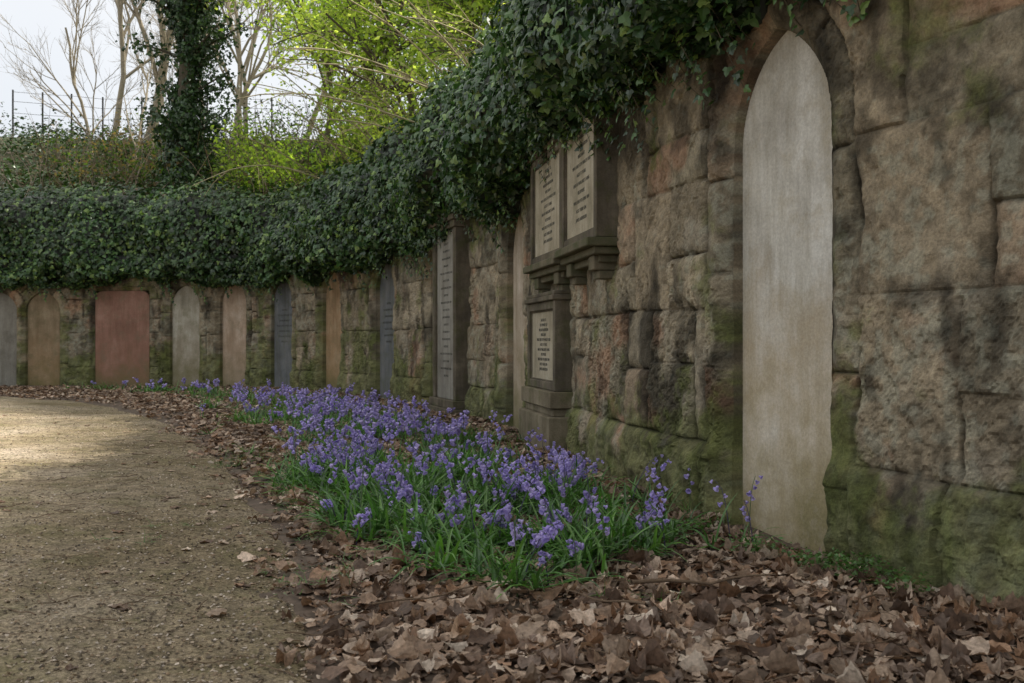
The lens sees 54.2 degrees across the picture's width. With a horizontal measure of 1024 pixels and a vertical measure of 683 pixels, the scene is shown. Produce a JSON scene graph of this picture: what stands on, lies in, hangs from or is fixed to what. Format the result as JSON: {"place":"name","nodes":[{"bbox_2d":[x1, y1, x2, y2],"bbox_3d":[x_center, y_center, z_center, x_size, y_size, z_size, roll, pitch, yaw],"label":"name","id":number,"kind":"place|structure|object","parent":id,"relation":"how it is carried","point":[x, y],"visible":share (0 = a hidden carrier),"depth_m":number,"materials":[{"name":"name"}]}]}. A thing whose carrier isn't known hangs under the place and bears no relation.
{"place":"outdoors","nodes":[
{"label":"outdoors","id":0,"kind":"place"},
{"bbox_2d":[0,396,313,682],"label":"gravel path","id":1,"kind":"structure","parent":0,"point":[33,564],"depth_m":5.02,"materials":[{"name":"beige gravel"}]},
{"bbox_2d":[0,136,352,200],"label":"hillside","id":2,"kind":"structure","parent":0,"point":[10,167],"depth_m":32.07,"materials":[{"name":"green plant"}]},
{"bbox_2d":[0,0,144,164],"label":"bare tree","id":3,"kind":"object","parent":2,"relation":"on","point":[74,76],"visible":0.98,"depth_m":31.08,"materials":[{"name":"brown plant"}]},
{"bbox_2d":[25,99,220,194],"bbox_3d":[-11.492,-5.744,29.464,5.233,4.408,8.800,0,0,-20],"label":"leafy shrub","id":4,"kind":"object","parent":2,"relation":"on","point":[123,174],"visible":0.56,"depth_m":28.25,"materials":[{"name":"green plant"}]},
{"bbox_2d":[88,0,168,173],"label":"bare tree","id":5,"kind":"object","parent":2,"relation":"on","point":[146,92],"visible":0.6,"depth_m":32.16,"materials":[{"name":"brown plant"}]},
{"bbox_2d":[12,90,272,144],"bbox_3d":[-12.843,-7.655,35.031,8.867,2.066,0.498,0,0,-4],"label":"wire fence","id":6,"kind":"object","parent":2,"relation":"on","point":[71,105],"visible":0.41,"depth_m":35.06,"materials":[{"name":"grey metal"}]},
{"bbox_2d":[123,0,173,155],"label":"bare tree","id":7,"kind":"object","parent":2,"relation":"on","point":[135,12],"visible":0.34,"depth_m":33.00,"materials":[{"name":"brown plant"}]},
{"bbox_2d":[107,1,236,107],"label":"bare tree","id":8,"kind":"object","parent":2,"relation":"on","point":[170,75],"visible":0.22,"depth_m":29.33,"materials":[{"name":"brown plant"}]},
{"bbox_2d":[115,0,258,196],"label":"ivy clad tree","id":9,"kind":"object","parent":2,"relation":"on","point":[183,125],"visible":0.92,"depth_m":26.52,"materials":[{"name":"green plant"}]},
{"bbox_2d":[135,0,243,114],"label":"bare tree","id":10,"kind":"object","parent":2,"relation":"on","point":[160,83],"visible":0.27,"depth_m":32.81,"materials":[{"name":"brown plant"}]},
{"bbox_2d":[141,1,276,124],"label":"bare tree","id":11,"kind":"object","parent":2,"relation":"on","point":[244,21],"visible":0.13,"depth_m":46.95,"materials":[{"name":"brown plant"}]},
{"bbox_2d":[112,0,306,136],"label":"bare tree","id":12,"kind":"object","parent":2,"relation":"on","point":[117,117],"visible":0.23,"depth_m":37.27,"materials":[{"name":"brown plant"}]},
{"bbox_2d":[0,87,420,201],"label":"hillside undergrowth","id":13,"kind":"object","parent":2,"relation":"on","point":[7,171],"visible":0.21,"depth_m":28.67,"materials":[{"name":"green plant"}]},
{"bbox_2d":[145,0,277,138],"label":"bare tree","id":14,"kind":"object","parent":2,"relation":"on","point":[237,91],"visible":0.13,"depth_m":39.20,"materials":[{"name":"brown plant"}]},
{"bbox_2d":[151,91,355,189],"bbox_3d":[-7.355,-5.634,28.404,6.141,3.474,4.788,0,0,0],"label":"leafy shrub","id":15,"kind":"object","parent":2,"relation":"on","point":[265,138],"visible":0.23,"depth_m":28.41,"materials":[{"name":"green plant"}]},
{"bbox_2d":[208,0,318,130],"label":"bare tree","id":16,"kind":"object","parent":2,"relation":"on","point":[245,100],"visible":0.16,"depth_m":42.59,"materials":[{"name":"brown plant"}]},
{"bbox_2d":[226,0,349,150],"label":"bare tree","id":17,"kind":"object","parent":2,"relation":"on","point":[252,75],"visible":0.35,"depth_m":33.62,"materials":[{"name":"brown plant"}]},
{"bbox_2d":[207,0,401,173],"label":"broadleaf tree","id":18,"kind":"object","parent":2,"relation":"on","point":[328,74],"visible":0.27,"depth_m":26.32,"materials":[{"name":"green plant"}]},
{"bbox_2d":[234,0,381,106],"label":"bare tree","id":19,"kind":"object","parent":2,"relation":"on","point":[307,39],"visible":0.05,"depth_m":39.74,"materials":[{"name":"brown plant"}]},
{"bbox_2d":[199,81,429,198],"bbox_3d":[-4.900,-4.848,25.497,7.195,3.242,4.513,0,0,30],"label":"leafy shrub","id":20,"kind":"object","parent":2,"relation":"on","point":[276,173],"visible":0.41,"depth_m":25.01,"materials":[{"name":"green plant"}]},
{"bbox_2d":[266,0,369,138],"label":"bare tree","id":21,"kind":"object","parent":2,"relation":"on","point":[315,112],"visible":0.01,"depth_m":44.72,"materials":[{"name":"brown plant"}]},
{"bbox_2d":[190,0,456,120],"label":"broadleaf tree","id":22,"kind":"object","parent":2,"relation":"on","point":[254,4],"visible":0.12,"depth_m":26.82,"materials":[{"name":"green plant"}]},
{"bbox_2d":[192,0,507,194],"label":"arching shrub","id":23,"kind":"object","parent":2,"relation":"on","point":[451,46],"visible":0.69,"depth_m":16.85,"materials":[{"name":"green plant"}]},
{"bbox_2d":[240,0,477,135],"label":"broadleaf tree","id":24,"kind":"object","parent":2,"relation":"on","point":[347,19],"visible":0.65,"depth_m":22.76,"materials":[{"name":"green plant"}]},
{"bbox_2d":[220,0,499,121],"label":"broadleaf tree","id":25,"kind":"object","parent":2,"relation":"on","point":[379,33],"visible":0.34,"depth_m":20.77,"materials":[{"name":"green plant"}]},
{"bbox_2d":[288,17,491,167],"bbox_3d":[-1.720,-4.926,21.292,5.480,3.694,7.863,0,0,-21],"label":"leafy shrub","id":26,"kind":"object","parent":2,"relation":"on","point":[371,129],"visible":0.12,"depth_m":21.99,"materials":[{"name":"green plant"}]},
{"bbox_2d":[312,0,490,161],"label":"broadleaf tree","id":27,"kind":"object","parent":2,"relation":"on","point":[405,62],"visible":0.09,"depth_m":24.45,"materials":[{"name":"green plant"}]},
{"bbox_2d":[348,1,500,62],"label":"broadleaf tree","id":28,"kind":"object","parent":2,"relation":"on","point":[459,44],"visible":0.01,"depth_m":27.69,"materials":[{"name":"green plant"}]},
{"bbox_2d":[376,0,500,84],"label":"broadleaf tree","id":29,"kind":"object","parent":2,"relation":"on","point":[410,25],"visible":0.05,"depth_m":20.04,"materials":[{"name":"green plant"}]},
{"bbox_2d":[373,0,508,96],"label":"broadleaf tree","id":30,"kind":"object","parent":2,"relation":"on","point":[473,5],"visible":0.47,"depth_m":17.86,"materials":[{"name":"green plant"}]},
{"bbox_2d":[393,0,505,51],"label":"broadleaf tree","id":31,"kind":"object","parent":2,"relation":"on","point":[419,26],"visible":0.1,"depth_m":18.55,"materials":[{"name":"green plant"}]},
{"bbox_2d":[418,0,495,72],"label":"broadleaf tree","id":32,"kind":"object","parent":2,"relation":"on","point":[458,38],"visible":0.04,"depth_m":20.75,"materials":[{"name":"green plant"}]},
{"bbox_2d":[0,0,502,139],"label":"sky","id":33,"kind":"structure","parent":0,"point":[31,16],"materials":[{"name":"white"}]},
{"bbox_2d":[0,385,1022,682],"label":"flower bed soil","id":34,"kind":"structure","parent":0,"point":[266,509],"depth_m":4.20,"materials":[{"name":"brown soil"}]},
{"bbox_2d":[59,377,783,598],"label":"bluebells","id":35,"kind":"object","parent":34,"relation":"on","point":[358,469],"visible":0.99,"depth_m":6.04,"materials":[{"name":"purple plant"}]},
{"bbox_2d":[427,211,471,415],"bbox_3d":[-0.957,-0.434,15.036,0.350,3.368,1.460,0,0,-19],"label":"pilastered memorial monument","id":36,"kind":"object","parent":34,"relation":"on","point":[451,294],"visible":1,"depth_m":14.69,"materials":[{"name":"stone"}]},
{"bbox_2d":[89,443,931,606],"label":"grass","id":37,"kind":"structure","parent":34,"relation":"on","point":[371,518],"depth_m":5.51,"materials":[{"name":"green plant"}]},
{"bbox_2d":[0,384,1023,682],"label":"fallen leaves","id":38,"kind":"object","parent":34,"relation":"on","point":[956,630],"depth_m":3.91,"materials":[{"name":"brown plant"}]},
{"bbox_2d":[519,290,572,451],"bbox_3d":[0.360,0.380,10.189,0.310,1.740,1.480,0,0,-11],"label":"standing memorial tablet","id":39,"kind":"object","parent":34,"relation":"on","point":[546,394],"visible":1,"depth_m":9.78,"materials":[{"name":"stone"}]},
{"bbox_2d":[268,467,934,593],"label":"woodland weeds","id":40,"kind":"object","parent":34,"relation":"on","point":[843,557],"visible":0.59,"depth_m":4.75,"materials":[{"name":"green plant"}]},
{"label":"ground","id":41,"kind":"structure","parent":0,"visible":0},
{"bbox_2d":[0,0,1023,607],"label":"sandstone wall","id":42,"kind":"structure","parent":41,"relation":"on","point":[924,472],"depth_m":5.11,"materials":[{"name":"brown stone"}]},
{"bbox_2d":[0,293,16,385],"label":"slab","id":43,"kind":"structure","parent":42,"relation":"attached to","point":[8,336],"depth_m":24.89,"materials":[{"name":"grey stone"}]},
{"bbox_2d":[28,293,59,385],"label":"slab","id":44,"kind":"structure","parent":42,"relation":"attached to","point":[43,343],"depth_m":24.94,"materials":[{"name":"brown stone"}]},
{"bbox_2d":[95,291,149,385],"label":"slab","id":45,"kind":"structure","parent":42,"relation":"attached to","point":[122,347],"depth_m":24.73,"materials":[{"name":"red stone"}]},
{"bbox_2d":[172,286,199,385],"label":"slab","id":46,"kind":"structure","parent":42,"relation":"attached to","point":[186,337],"depth_m":24.43,"materials":[{"name":"stone"}]},
{"bbox_2d":[223,285,246,385],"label":"slab","id":47,"kind":"structure","parent":42,"relation":"attached to","point":[234,335],"depth_m":23.87,"materials":[{"name":"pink stone"}]},
{"bbox_2d":[274,282,292,386],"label":"slab","id":48,"kind":"structure","parent":42,"relation":"attached to","point":[283,359],"depth_m":22.88,"materials":[{"name":"stone"}]},
{"bbox_2d":[326,273,341,388],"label":"slab","id":49,"kind":"structure","parent":42,"relation":"attached to","point":[333,331],"depth_m":21.20,"materials":[{"name":"stone"}]},
{"bbox_2d":[380,264,394,398],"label":"slab","id":50,"kind":"structure","parent":42,"relation":"attached to","point":[387,289],"depth_m":18.95,"materials":[{"name":"stone"}]},
{"bbox_2d":[0,0,869,305],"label":"ivy","id":51,"kind":"object","parent":42,"relation":"attached to","point":[538,74],"visible":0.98,"depth_m":14.85,"materials":[{"name":"green plant"}]},
{"bbox_2d":[513,210,525,427],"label":"slab","id":52,"kind":"structure","parent":42,"relation":"attached to","point":[519,380],"depth_m":12.55,"materials":[{"name":"stone"}]},
{"bbox_2d":[523,133,569,292],"bbox_3d":[0.389,-1.245,10.117,0.280,1.530,1.510,0,0,-10],"label":"wall memorial tablet","id":53,"kind":"object","parent":42,"relation":"attached to","point":[544,270],"depth_m":10.12,"materials":[{"name":"stone"}]},
{"bbox_2d":[552,97,620,284],"bbox_3d":[0.630,-1.310,8.603,0.300,1.600,1.380,0,0,-9],"label":"wall memorial tablet","id":54,"kind":"object","parent":42,"relation":"attached to","point":[590,210],"depth_m":8.20,"materials":[{"name":"stone"}]},
{"bbox_2d":[743,31,832,551],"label":"slab","id":55,"kind":"structure","parent":42,"relation":"attached to","point":[787,268],"depth_m":5.70,"materials":[{"name":"stone"}]}
]}

